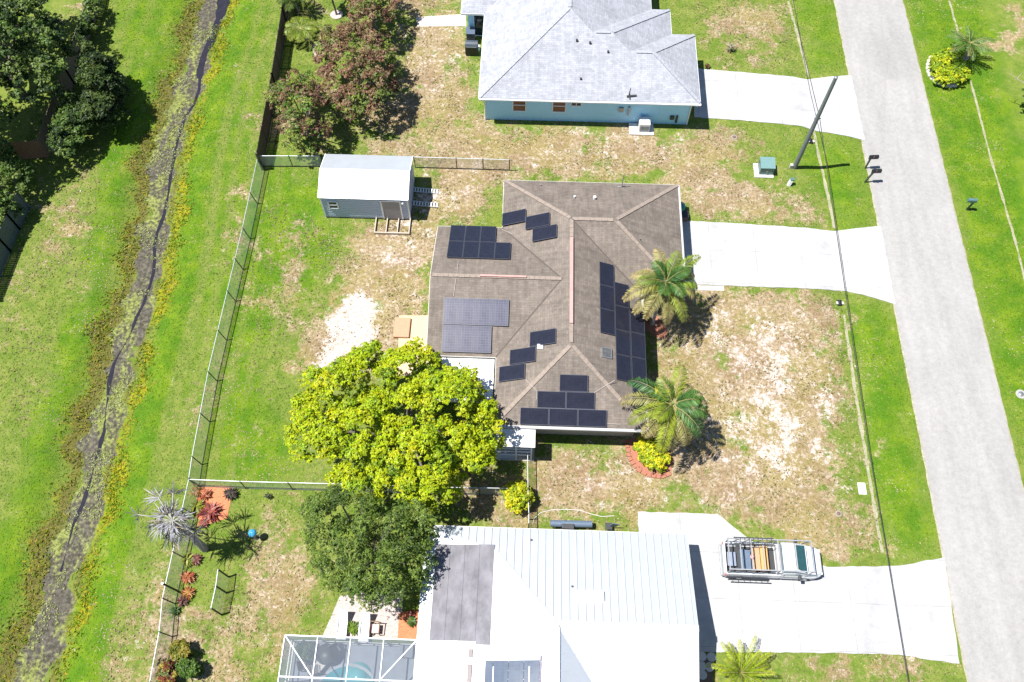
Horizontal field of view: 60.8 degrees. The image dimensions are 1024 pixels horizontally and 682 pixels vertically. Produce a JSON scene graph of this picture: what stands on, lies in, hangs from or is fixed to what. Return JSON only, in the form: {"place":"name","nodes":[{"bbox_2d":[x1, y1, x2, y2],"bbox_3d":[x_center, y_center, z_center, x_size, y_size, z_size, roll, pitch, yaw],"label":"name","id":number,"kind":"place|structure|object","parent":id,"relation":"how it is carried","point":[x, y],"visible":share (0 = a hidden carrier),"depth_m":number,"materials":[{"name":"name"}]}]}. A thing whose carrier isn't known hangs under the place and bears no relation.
{"place":"outdoors","nodes":[
{"label":"outdoors","id":0,"kind":"place"},
{"bbox_2d":[59,0,229,571],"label":"ditch water","id":1,"kind":"structure","parent":0,"point":[220,12],"depth_m":62.38,"materials":[{"name":"grey liquid"}]},
{"bbox_2d":[398,315,427,375],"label":"patio","id":2,"kind":"structure","parent":0,"point":[418,325],"depth_m":56.71,"materials":[{"name":"beige concrete"}]},
{"bbox_2d":[393,317,410,337],"bbox_3d":[-7.162,-0.866,56.795,1.024,0.180,1.448,2,62,1],"label":"wooden pallet","id":3,"kind":"object","parent":2,"relation":"on","point":[401,327],"visible":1,"depth_m":56.70,"materials":[{"name":"beige wood"}]},
{"bbox_2d":[416,14,465,26],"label":"path","id":4,"kind":"structure","parent":0,"point":[445,20],"depth_m":69.97,"materials":[{"name":"concrete"}]},
{"bbox_2d":[0,0,1023,681],"bbox_3d":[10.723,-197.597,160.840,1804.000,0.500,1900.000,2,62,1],"label":"ground","id":5,"kind":"structure","parent":0,"point":[766,436],"depth_m":57.17,"materials":[{"name":"green plant"}]},
{"bbox_2d":[0,96,9,148],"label":"broadleaf tree","id":6,"kind":"object","parent":5,"relation":"on","point":[3,114],"visible":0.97,"depth_m":59.25,"materials":[{"name":"green plant"}]},
{"bbox_2d":[0,191,29,277],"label":"board fence","id":7,"kind":"object","parent":5,"relation":"on","point":[10,227],"visible":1,"depth_m":59.51,"materials":[{"name":"wood"}]},
{"bbox_2d":[0,145,33,225],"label":"broadleaf shrub","id":8,"kind":"object","parent":5,"relation":"on","point":[8,161],"visible":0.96,"depth_m":59.86,"materials":[{"name":"green plant"}]},
{"bbox_2d":[2,140,48,159],"bbox_3d":[-36.182,-13.627,62.650,4.860,1.830,0.192,-5,62,-2],"label":"mulch bed","id":9,"kind":"object","parent":5,"relation":"on","point":[21,149],"visible":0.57,"depth_m":62.67,"materials":[{"name":"brown wood"}]},
{"bbox_2d":[0,0,77,122],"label":"broadleaf tree","id":10,"kind":"object","parent":5,"relation":"on","point":[43,59],"visible":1,"depth_m":61.26,"materials":[{"name":"green plant"}]},
{"bbox_2d":[36,1,99,156],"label":"board fence","id":11,"kind":"object","parent":5,"relation":"on","point":[66,78],"visible":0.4,"depth_m":65.49,"materials":[{"name":"beige wood"}]},
{"bbox_2d":[45,88,93,158],"bbox_3d":[-31.780,-15.612,63.086,3.267,3.123,6.556,2,62,1],"label":"broadleaf shrub","id":12,"kind":"object","parent":5,"relation":"on","point":[58,129],"visible":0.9,"depth_m":61.85,"materials":[{"name":"green plant"}]},
{"bbox_2d":[73,0,106,41],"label":"broadleaf shrub","id":13,"kind":"object","parent":5,"relation":"on","point":[87,15],"visible":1,"depth_m":67.81,"materials":[{"name":"green plant"}]},
{"bbox_2d":[74,40,131,127],"bbox_3d":[-30.020,-18.529,63.731,3.600,4.735,7.314,-9,63,-5],"label":"broadleaf tree","id":14,"kind":"object","parent":5,"relation":"on","point":[95,66],"visible":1,"depth_m":62.38,"materials":[{"name":"green plant"}]},
{"bbox_2d":[0,0,236,681],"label":"bank weeds","id":15,"kind":"object","parent":5,"relation":"on","point":[136,360],"visible":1,"depth_m":56.74,"materials":[{"name":"green plant"}]},
{"bbox_2d":[27,18,223,649],"bbox_3d":[-25.303,-3.813,59.026,3.129,0.122,64.025,1,62,1],"label":"algae","id":16,"kind":"object","parent":5,"relation":"on","point":[98,511],"visible":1,"depth_m":55.14,"materials":[{"name":"green plant"}]},
{"bbox_2d":[155,657,177,681],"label":"mottled shrub","id":17,"kind":"object","parent":5,"relation":"on","point":[167,670],"visible":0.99,"depth_m":46.19,"materials":[{"name":"multicoloured plant"}]},
{"bbox_2d":[123,483,210,554],"bbox_3d":[-18.022,10.392,47.869,3.439,5.817,4.480,-38,68,-18],"label":"silver fan palm","id":18,"kind":"object","parent":5,"relation":"on","point":[175,526],"visible":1,"depth_m":46.02,"materials":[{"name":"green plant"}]},
{"bbox_2d":[149,478,199,681],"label":"chain link fence","id":19,"kind":"object","parent":5,"relation":"on","point":[166,581],"visible":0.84,"depth_m":48.24,"materials":[{"name":"white metal"}]},
{"bbox_2d":[167,638,193,661],"bbox_3d":[-17.783,16.739,47.050,1.310,1.348,1.258,2,62,1],"label":"round bush","id":20,"kind":"object","parent":5,"relation":"on","point":[178,649],"visible":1,"depth_m":46.60,"materials":[{"name":"yellow plant"}]},
{"bbox_2d":[177,595,188,606],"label":"bromeliad","id":21,"kind":"object","parent":5,"relation":"on","point":[182,600],"visible":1,"depth_m":48.62,"materials":[{"name":"red plant"}]},
{"bbox_2d":[180,571,194,584],"bbox_3d":[-18.340,13.395,49.221,0.959,0.515,0.888,2,62,1],"label":"bromeliad","id":22,"kind":"object","parent":5,"relation":"on","point":[188,577],"visible":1,"depth_m":49.20,"materials":[{"name":"orange plant"}]},
{"bbox_2d":[180,551,194,566],"bbox_3d":[-18.515,12.497,49.731,0.920,0.447,1.021,2,62,1],"label":"bromeliad","id":23,"kind":"object","parent":5,"relation":"on","point":[187,560],"visible":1,"depth_m":49.66,"materials":[{"name":"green plant"}]},
{"bbox_2d":[181,585,194,598],"bbox_3d":[-18.161,14.095,48.859,0.840,0.502,0.855,31,67,15],"label":"bromeliad","id":24,"kind":"object","parent":5,"relation":"on","point":[188,592],"visible":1,"depth_m":48.80,"materials":[{"name":"orange plant"}]},
{"bbox_2d":[175,658,204,680],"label":"round bush","id":25,"kind":"object","parent":5,"relation":"on","point":[189,668],"visible":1,"depth_m":46.17,"materials":[{"name":"green plant"}]},
{"bbox_2d":[197,486,230,523],"bbox_3d":[-17.716,9.633,51.413,2.162,0.001,2.312,2,62,1],"label":"mulch bed","id":26,"kind":"object","parent":5,"relation":"on","point":[217,493],"visible":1,"depth_m":51.49,"materials":[{"name":"brown wood"}]},
{"bbox_2d":[186,499,204,516],"bbox_3d":[-18.425,9.797,51.114,1.214,0.517,1.238,2,62,1],"label":"bromeliad","id":27,"kind":"object","parent":26,"relation":"on","point":[195,506],"visible":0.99,"depth_m":51.03,"materials":[{"name":"green plant"}]},
{"bbox_2d":[198,488,211,501],"bbox_3d":[-18.209,9.075,51.472,1.013,0.557,0.933,2,62,1],"label":"bromeliad","id":28,"kind":"object","parent":26,"relation":"on","point":[204,493],"visible":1,"depth_m":51.48,"materials":[{"name":"orange plant"}]},
{"bbox_2d":[196,501,222,523],"bbox_3d":[-17.644,9.994,50.979,1.652,0.573,1.394,2,62,1],"label":"bromeliad","id":29,"kind":"object","parent":26,"relation":"on","point":[208,512],"visible":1,"depth_m":50.86,"materials":[{"name":"red plant"}]},
{"bbox_2d":[222,486,236,499],"bbox_3d":[-16.628,8.995,51.497,0.957,0.586,0.931,2,62,1],"label":"bromeliad","id":30,"kind":"object","parent":26,"relation":"on","point":[230,493],"visible":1,"depth_m":51.38,"materials":[{"name":"black plant"}]},
{"bbox_2d":[210,569,228,615],"bbox_3d":[-16.176,13.949,48.390,0.366,1.484,2.284,2,62,1],"label":"fence panel","id":31,"kind":"object","parent":5,"relation":"on","point":[221,589],"visible":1,"depth_m":48.10,"materials":[{"name":"white"}]},
{"bbox_2d":[188,159,264,483],"bbox_3d":[-18.457,-2.150,56.917,0.525,1.331,23.779,2,62,1],"label":"chain link fence","id":32,"kind":"object","parent":5,"relation":"on","point":[219,323],"visible":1,"depth_m":56.19,"materials":[{"name":"white metal"}]},
{"bbox_2d":[255,0,289,169],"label":"board fence","id":33,"kind":"object","parent":5,"relation":"on","point":[265,125],"visible":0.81,"depth_m":65.36,"materials":[{"name":"brown wood"}]},
{"bbox_2d":[276,0,303,11],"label":"young palm","id":34,"kind":"object","parent":5,"relation":"on","point":[288,5],"visible":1,"depth_m":68.52,"materials":[{"name":"green plant"}]},
{"bbox_2d":[261,68,335,152],"bbox_3d":[-14.892,-16.219,62.144,4.496,5.371,7.555,-23,65,-12],"label":"mango tree","id":35,"kind":"object","parent":5,"relation":"on","point":[292,87],"visible":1,"depth_m":60.85,"materials":[{"name":"green plant"}]},
{"bbox_2d":[282,16,318,42],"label":"young palm","id":36,"kind":"object","parent":5,"relation":"on","point":[300,22],"visible":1,"depth_m":67.99,"materials":[{"name":"green plant"}]},
{"bbox_2d":[330,0,342,18],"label":"young tree","id":37,"kind":"object","parent":5,"relation":"on","point":[336,14],"visible":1,"depth_m":70.22,"materials":[{"name":"white plant"}]},
{"bbox_2d":[188,479,507,494],"bbox_3d":[-9.016,8.635,51.238,19.686,1.321,0.146,1,62,1],"label":"chain link fence","id":38,"kind":"object","parent":5,"relation":"on","point":[322,483],"visible":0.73,"depth_m":50.82,"materials":[{"name":"white metal"}]},
{"bbox_2d":[290,642,415,681],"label":"pool deck","id":39,"kind":"structure","parent":5,"relation":"on","point":[402,669],"depth_m":47.32,"materials":[{"name":"grey concrete"}]},
{"bbox_2d":[296,659,308,671],"bbox_3d":[-11.213,17.387,46.799,0.520,0.920,0.540,-16,63,-8],"label":"patio chair","id":40,"kind":"object","parent":39,"relation":"on","point":[300,666],"visible":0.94,"depth_m":46.77,"materials":[{"name":"metal"}]},
{"bbox_2d":[293,639,314,661],"bbox_3d":[-11.123,16.724,46.966,1.227,1.244,1.206,2,62,1],"label":"potted plant","id":41,"kind":"object","parent":39,"relation":"on","point":[306,652],"visible":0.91,"depth_m":46.62,"materials":[{"name":"grey plant"}]},
{"bbox_2d":[307,664,319,675],"bbox_3d":[-10.616,17.609,46.682,0.540,0.920,0.520,-7,62,-4],"label":"patio chair","id":42,"kind":"object","parent":39,"relation":"on","point":[310,670],"visible":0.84,"depth_m":46.67,"materials":[{"name":"metal"}]},
{"bbox_2d":[316,643,336,664],"bbox_3d":[-9.973,16.977,47.136,1.100,0.705,1.100,2,62,1],"label":"patio table","id":43,"kind":"object","parent":39,"relation":"on","point":[329,654],"visible":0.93,"depth_m":46.84,"materials":[{"name":"glass"}]},
{"bbox_2d":[277,634,416,681],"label":"pool cage","id":44,"kind":"object","parent":39,"relation":"on","point":[322,661],"visible":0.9,"depth_m":45.30,"materials":[{"name":"white paint"}]},
{"bbox_2d":[318,662,376,681],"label":"swimming pool","id":45,"kind":"structure","parent":39,"relation":"in","point":[361,670],"depth_m":47.01,"materials":[{"name":"liquid"}]},
{"bbox_2d":[399,644,413,658],"bbox_3d":[-5.709,16.860,47.303,0.710,0.520,0.660,2,62,1],"label":"storage box","id":46,"kind":"object","parent":39,"relation":"on","point":[407,654],"visible":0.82,"depth_m":47.04,"materials":[{"name":"grey plastic"}]},
{"bbox_2d":[312,19,402,121],"bbox_3d":[-11.468,-19.668,63.848,6.829,5.570,8.640,2,62,1],"label":"mango tree","id":47,"kind":"object","parent":5,"relation":"on","point":[366,39],"visible":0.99,"depth_m":62.43,"materials":[{"name":"green plant"}]},
{"bbox_2d":[322,589,402,638],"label":"patio","id":48,"kind":"structure","parent":5,"relation":"on","point":[387,617],"depth_m":48.44,"materials":[{"name":"beige concrete"}]},
{"bbox_2d":[335,609,348,639],"bbox_3d":[-9.323,15.588,47.865,0.590,0.769,1.516,2,62,1],"label":"sun lounger","id":49,"kind":"object","parent":48,"relation":"on","point":[342,624],"visible":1,"depth_m":47.87,"materials":[{"name":"white paint"}]},
{"bbox_2d":[347,620,358,636],"bbox_3d":[-8.684,15.754,47.963,0.906,0.542,0.930,39,69,18],"label":"bromeliad","id":50,"kind":"object","parent":48,"relation":"on","point":[352,627],"visible":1,"depth_m":47.82,"materials":[{"name":"green plant"}]},
{"bbox_2d":[358,612,369,641],"bbox_3d":[-8.082,15.700,47.806,0.590,0.769,1.516,2,62,1],"label":"sun lounger","id":51,"kind":"object","parent":48,"relation":"on","point":[364,624],"visible":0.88,"depth_m":47.81,"materials":[{"name":"white paint"}]},
{"bbox_2d":[369,621,381,635],"bbox_3d":[-7.507,15.718,47.786,0.580,0.792,0.702,2,62,1],"label":"garden chair","id":52,"kind":"object","parent":48,"relation":"on","point":[375,628],"visible":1,"depth_m":47.72,"materials":[{"name":"white wood"}]},
{"bbox_2d":[317,154,414,219],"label":"garden shed","id":53,"kind":"structure","parent":5,"relation":"on","point":[363,186],"depth_m":59.27,"materials":[{"name":"white metal"}]},
{"bbox_2d":[381,202,401,218],"bbox_3d":[-8.264,-8.996,59.980,1.212,1.960,0.031,2,62,1],"label":"door","id":54,"kind":"structure","parent":53,"relation":"in","point":[391,210],"depth_m":59.98,"materials":[{"name":"grey metal"}]},
{"bbox_2d":[409,170,413,209],"bbox_3d":[-7.016,-10.543,60.850,0.029,1.860,2.000,2,62,1],"label":"door","id":55,"kind":"structure","parent":53,"relation":"in","point":[411,187],"depth_m":60.73,"materials":[{"name":"grey metal"}]},
{"bbox_2d":[298,484,439,613],"bbox_3d":[-7.647,11.229,46.903,7.657,6.779,6.748,2,62,1],"label":"oak tree","id":56,"kind":"object","parent":5,"relation":"on","point":[376,561],"visible":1,"depth_m":45.41,"materials":[{"name":"green plant"}]},
{"bbox_2d":[344,0,401,37],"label":"mango tree","id":57,"kind":"object","parent":5,"relation":"on","point":[366,8],"visible":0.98,"depth_m":66.03,"materials":[{"name":"green plant"}]},
{"bbox_2d":[374,217,410,234],"bbox_3d":[-8.295,-8.017,60.583,2.461,0.180,1.367,2,62,1],"label":"deck frame","id":58,"kind":"object","parent":5,"relation":"on","point":[399,233],"visible":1,"depth_m":60.31,"materials":[{"name":"brown wood"}]},
{"bbox_2d":[283,336,506,513],"bbox_3d":[-6.548,4.671,49.998,12.662,7.424,10.306,2,62,1],"label":"shade tree","id":59,"kind":"object","parent":5,"relation":"on","point":[425,379],"visible":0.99,"depth_m":48.18,"materials":[{"name":"green plant"}]},
{"bbox_2d":[398,609,418,638],"bbox_3d":[-5.727,15.659,48.240,1.148,0.001,1.622,2,62,1],"label":"mulch bed","id":60,"kind":"object","parent":5,"relation":"on","point":[405,631],"visible":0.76,"depth_m":48.16,"materials":[{"name":"orange soil"}]},
{"bbox_2d":[412,201,438,207],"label":"loading ramp","id":61,"kind":"structure","parent":5,"relation":"on","point":[436,206],"depth_m":61.40,"materials":[{"name":"white paint"}]},
{"bbox_2d":[413,156,509,170],"bbox_3d":[-3.583,-12.718,62.482,6.895,1.324,0.162,2,62,1],"label":"chain link fence","id":62,"kind":"object","parent":5,"relation":"on","point":[464,158],"visible":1,"depth_m":62.04,"materials":[{"name":"white metal"}]},
{"bbox_2d":[466,27,474,39],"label":"wheeled bin","id":63,"kind":"object","parent":5,"relation":"on","point":[470,33],"visible":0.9,"depth_m":68.11,"materials":[{"name":"plastic"}]},
{"bbox_2d":[465,40,477,54],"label":"barbecue grill","id":64,"kind":"object","parent":5,"relation":"on","point":[471,47],"visible":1,"depth_m":67.44,"materials":[{"name":"black metal"}]},
{"bbox_2d":[4,0,954,681],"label":"lawn weeds","id":65,"kind":"object","parent":5,"relation":"on","point":[424,314],"visible":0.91,"depth_m":56.04,"materials":[{"name":"green plant"}]},
{"bbox_2d":[499,480,534,513],"bbox_3d":[0.389,9.057,50.819,1.990,1.839,2.084,-19,64,-10],"label":"round bush","id":66,"kind":"object","parent":5,"relation":"on","point":[517,499],"visible":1,"depth_m":50.32,"materials":[{"name":"yellow plant"}]},
{"bbox_2d":[413,525,698,681],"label":"white roof house","id":67,"kind":"structure","parent":5,"relation":"on","point":[499,604],"depth_m":45.23,"materials":[{"name":"metal"}]},
{"bbox_2d":[426,174,686,460],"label":"brown roof house","id":68,"kind":"structure","parent":5,"relation":"on","point":[530,306],"depth_m":53.58,"materials":[{"name":"brown"}]},
{"bbox_2d":[550,520,591,529],"bbox_3d":[3.417,10.686,50.458,2.408,0.750,0.587,2,62,1],"label":"propane tank","id":69,"kind":"object","parent":5,"relation":"on","point":[568,524],"visible":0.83,"depth_m":50.20,"materials":[{"name":"metal"}]},
{"bbox_2d":[461,0,700,124],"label":"blue house","id":70,"kind":"structure","parent":5,"relation":"on","point":[623,61],"depth_m":63.19,"materials":[{"name":"grey"}]},
{"bbox_2d":[473,15,483,35],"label":"window","id":71,"kind":"structure","parent":70,"relation":"in","point":[478,21],"depth_m":68.24,"materials":[{"name":"black glass"}]},
{"bbox_2d":[512,101,525,111],"bbox_3d":[0.537,-17.260,63.755,1.020,1.310,0.060,2,62,1],"label":"window","id":72,"kind":"structure","parent":70,"relation":"in","point":[519,106],"depth_m":63.92,"materials":[{"name":"brown glass"}]},
{"bbox_2d":[552,102,565,112],"bbox_3d":[3.448,-17.174,63.699,1.020,1.310,0.060,2,62,1],"label":"window","id":73,"kind":"structure","parent":70,"relation":"in","point":[556,107],"depth_m":63.86,"materials":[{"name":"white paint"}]},
{"bbox_2d":[629,123,653,135],"bbox_3d":[9.588,-15.706,64.711,1.800,0.120,1.070,2,62,1],"label":"concrete pad","id":74,"kind":"object","parent":5,"relation":"on","point":[633,128],"visible":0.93,"depth_m":64.54,"materials":[{"name":"white concrete"}]},
{"bbox_2d":[638,116,650,131],"bbox_3d":[9.760,-15.988,64.320,0.800,0.835,0.825,2,62,1],"label":"ac unit","id":75,"kind":"object","parent":74,"relation":"on","point":[644,123],"visible":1,"depth_m":64.02,"materials":[{"name":"white paint"}]},
{"bbox_2d":[625,440,670,478],"bbox_3d":[7.881,7.372,52.570,3.464,0.090,1.266,38,68,18],"label":"brick edging","id":76,"kind":"object","parent":5,"relation":"on","point":[643,472],"visible":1,"depth_m":52.34,"materials":[{"name":"red brick"}]},
{"bbox_2d":[627,438,673,475],"bbox_3d":[8.366,7.056,52.770,2.818,0.001,2.449,2,62,1],"label":"mulch bed","id":77,"kind":"object","parent":5,"relation":"on","point":[634,453],"visible":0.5,"depth_m":52.62,"materials":[{"name":"brown wood"}]},
{"bbox_2d":[632,435,670,473],"bbox_3d":[8.362,6.783,52.301,1.796,1.330,2.661,-37,68,-18],"label":"round bush","id":78,"kind":"object","parent":77,"relation":"on","point":[645,446],"visible":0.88,"depth_m":51.90,"materials":[{"name":"yellow plant"}]},
{"bbox_2d":[619,364,708,453],"bbox_3d":[8.746,4.625,50.887,4.553,5.773,4.604,-14,63,-7],"label":"coconut palm","id":79,"kind":"object","parent":77,"relation":"on","point":[666,418],"visible":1,"depth_m":48.98,"materials":[{"name":"green plant"}]},
{"bbox_2d":[645,313,666,338],"bbox_3d":[9.408,-0.982,57.003,1.457,0.001,1.866,2,62,1],"label":"mulch bed","id":80,"kind":"object","parent":5,"relation":"on","point":[655,326],"visible":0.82,"depth_m":56.91,"materials":[{"name":"brown wood"}]},
{"bbox_2d":[621,248,701,325],"bbox_3d":[9.144,-2.677,54.770,4.968,5.690,4.451,2,62,1],"label":"coconut palm","id":81,"kind":"object","parent":80,"relation":"on","point":[665,288],"visible":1,"depth_m":52.83,"materials":[{"name":"green plant"}]},
{"bbox_2d":[699,653,712,681],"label":"mulch bed","id":82,"kind":"object","parent":5,"relation":"on","point":[709,676],"visible":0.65,"depth_m":46.97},
{"bbox_2d":[705,636,775,681],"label":"areca palm","id":83,"kind":"object","parent":5,"relation":"on","point":[740,676],"visible":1,"depth_m":46.12,"materials":[{"name":"green plant"}]},
{"bbox_2d":[753,157,775,177],"bbox_3d":[18.126,-12.483,62.533,1.340,0.970,1.240,2,62,1],"label":"transformer box","id":84,"kind":"object","parent":5,"relation":"on","point":[764,167],"visible":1,"depth_m":62.33,"materials":[{"name":"metal"}]},
{"bbox_2d":[787,1,808,75],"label":"drainage gutter","id":85,"kind":"object","parent":5,"relation":"on","point":[798,39],"visible":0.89,"depth_m":69.33,"materials":[{"name":"beige concrete"}]},
{"bbox_2d":[789,76,837,169],"bbox_3d":[20.398,-14.553,59.279,0.681,9.262,0.328,2,62,1],"label":"utility pole","id":86,"kind":"object","parent":5,"relation":"on","point":[794,166],"visible":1,"depth_m":59.13,"materials":[{"name":"grey wood"}]},
{"bbox_2d":[793,0,908,681],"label":"overhead cable","id":87,"kind":"object","parent":86,"relation":"attached to","point":[856,363],"visible":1,"depth_m":49.88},
{"bbox_2d":[813,131,834,227],"bbox_3d":[22.480,-11.764,62.857,0.288,0.022,8.803,0,62,0],"label":"drainage gutter","id":88,"kind":"object","parent":5,"relation":"on","point":[826,189],"visible":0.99,"depth_m":62.63,"materials":[{"name":"beige concrete"}]},
{"bbox_2d":[857,483,866,494],"bbox_3d":[20.853,8.800,51.970,0.460,0.092,0.720,2,62,1],"label":"utility cover","id":89,"kind":"object","parent":5,"relation":"on","point":[862,488],"visible":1,"depth_m":51.93,"materials":[{"name":"plastic"}]},
{"bbox_2d":[843,314,883,551],"bbox_3d":[21.588,5.216,53.926,0.323,0.005,15.764,2,62,1],"label":"drainage gutter","id":90,"kind":"object","parent":5,"relation":"on","point":[860,423],"visible":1,"depth_m":53.67,"materials":[{"name":"grey concrete"}]},
{"bbox_2d":[926,55,956,87],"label":"stone edging","id":91,"kind":"object","parent":5,"relation":"on","point":[950,85],"visible":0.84,"depth_m":67.02,"materials":[{"name":"white stone"}]},
{"bbox_2d":[927,48,970,86],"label":"garden hedge","id":92,"kind":"object","parent":5,"relation":"on","point":[940,59],"visible":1,"depth_m":66.28,"materials":[{"name":"yellow plant"}]},
{"bbox_2d":[944,25,996,60],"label":"date palm","id":93,"kind":"object","parent":5,"relation":"on","point":[969,46],"visible":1,"depth_m":66.48,"materials":[{"name":"green plant"}]},
{"bbox_2d":[970,81,1023,278],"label":"drainage gutter","id":94,"kind":"object","parent":5,"relation":"on","point":[999,187],"visible":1,"depth_m":62.66,"materials":[{"name":"beige concrete"}]},
{"bbox_2d":[691,285,723,290],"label":"path","id":95,"kind":"structure","parent":0,"point":[710,288],"depth_m":58.32,"materials":[{"name":"concrete"}]},
{"bbox_2d":[694,68,864,139],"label":"driveway","id":96,"kind":"structure","parent":0,"point":[755,97],"depth_m":66.05,"materials":[{"name":"concrete"}]},
{"bbox_2d":[682,221,894,303],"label":"driveway","id":97,"kind":"structure","parent":0,"point":[743,255],"depth_m":59.49,"materials":[{"name":"concrete"}]},
{"bbox_2d":[638,511,959,663],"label":"driveway","id":98,"kind":"structure","parent":0,"point":[849,609],"depth_m":48.68,"materials":[{"name":"concrete"}]},
{"bbox_2d":[718,538,822,580],"bbox_3d":[14.605,12.245,48.882,5.684,2.005,2.280,2,62,1],"label":"pickup truck","id":99,"kind":"object","parent":98,"relation":"on","point":[794,560],"visible":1,"depth_m":48.57,"materials":[{"name":"white paint"}]},
{"bbox_2d":[726,552,735,566],"bbox_3d":[12.338,12.295,49.093,0.480,0.265,0.780,2,62,1],"label":"tool box","id":100,"kind":"object","parent":99,"relation":"on","point":[733,559],"visible":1,"depth_m":48.98,"materials":[{"name":"grey metal"}]},
{"bbox_2d":[738,549,745,570],"bbox_3d":[12.927,12.301,49.006,0.260,0.415,1.130,2,62,1],"label":"tool box","id":101,"kind":"object","parent":99,"relation":"on","point":[743,558],"visible":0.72,"depth_m":48.88,"materials":[{"name":"metal"}]},
{"bbox_2d":[727,576,768,581],"bbox_3d":[13.177,13.290,48.719,2.304,0.357,0.268,2,62,1],"label":"ladder","id":102,"kind":"object","parent":99,"relation":"attached to","point":[747,579],"visible":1,"depth_m":48.75,"materials":[{"name":"metal"}]},
{"bbox_2d":[745,550,751,570],"bbox_3d":[13.211,12.325,48.976,0.290,0.445,1.080,2,62,1],"label":"tool box","id":103,"kind":"object","parent":99,"relation":"on","point":[747,559],"visible":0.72,"depth_m":48.80,"materials":[{"name":"metal"}]},
{"bbox_2d":[733,537,773,544],"bbox_3d":[13.389,11.075,48.297,2.200,0.066,0.379,2,62,1],"label":"ladder","id":104,"kind":"object","parent":99,"relation":"on","point":[753,540],"visible":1,"depth_m":48.30,"materials":[{"name":"metal"}]},
{"bbox_2d":[750,547,760,571],"bbox_3d":[13.668,12.274,48.963,0.400,0.515,1.310,2,62,1],"label":"wooden box","id":105,"kind":"object","parent":99,"relation":"on","point":[756,559],"visible":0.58,"depth_m":48.76,"materials":[{"name":"brown wood"}]},
{"bbox_2d":[759,546,768,571],"bbox_3d":[14.098,12.258,48.944,0.400,0.565,1.350,2,62,1],"label":"wooden box","id":106,"kind":"object","parent":99,"relation":"on","point":[762,559],"visible":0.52,"depth_m":48.71,"materials":[{"name":"yellow wood"}]},
{"bbox_2d":[834,0,1023,681],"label":"road","id":107,"kind":"structure","parent":0,"point":[975,484],"depth_m":56.08,"materials":[{"name":"grey asphalt"}]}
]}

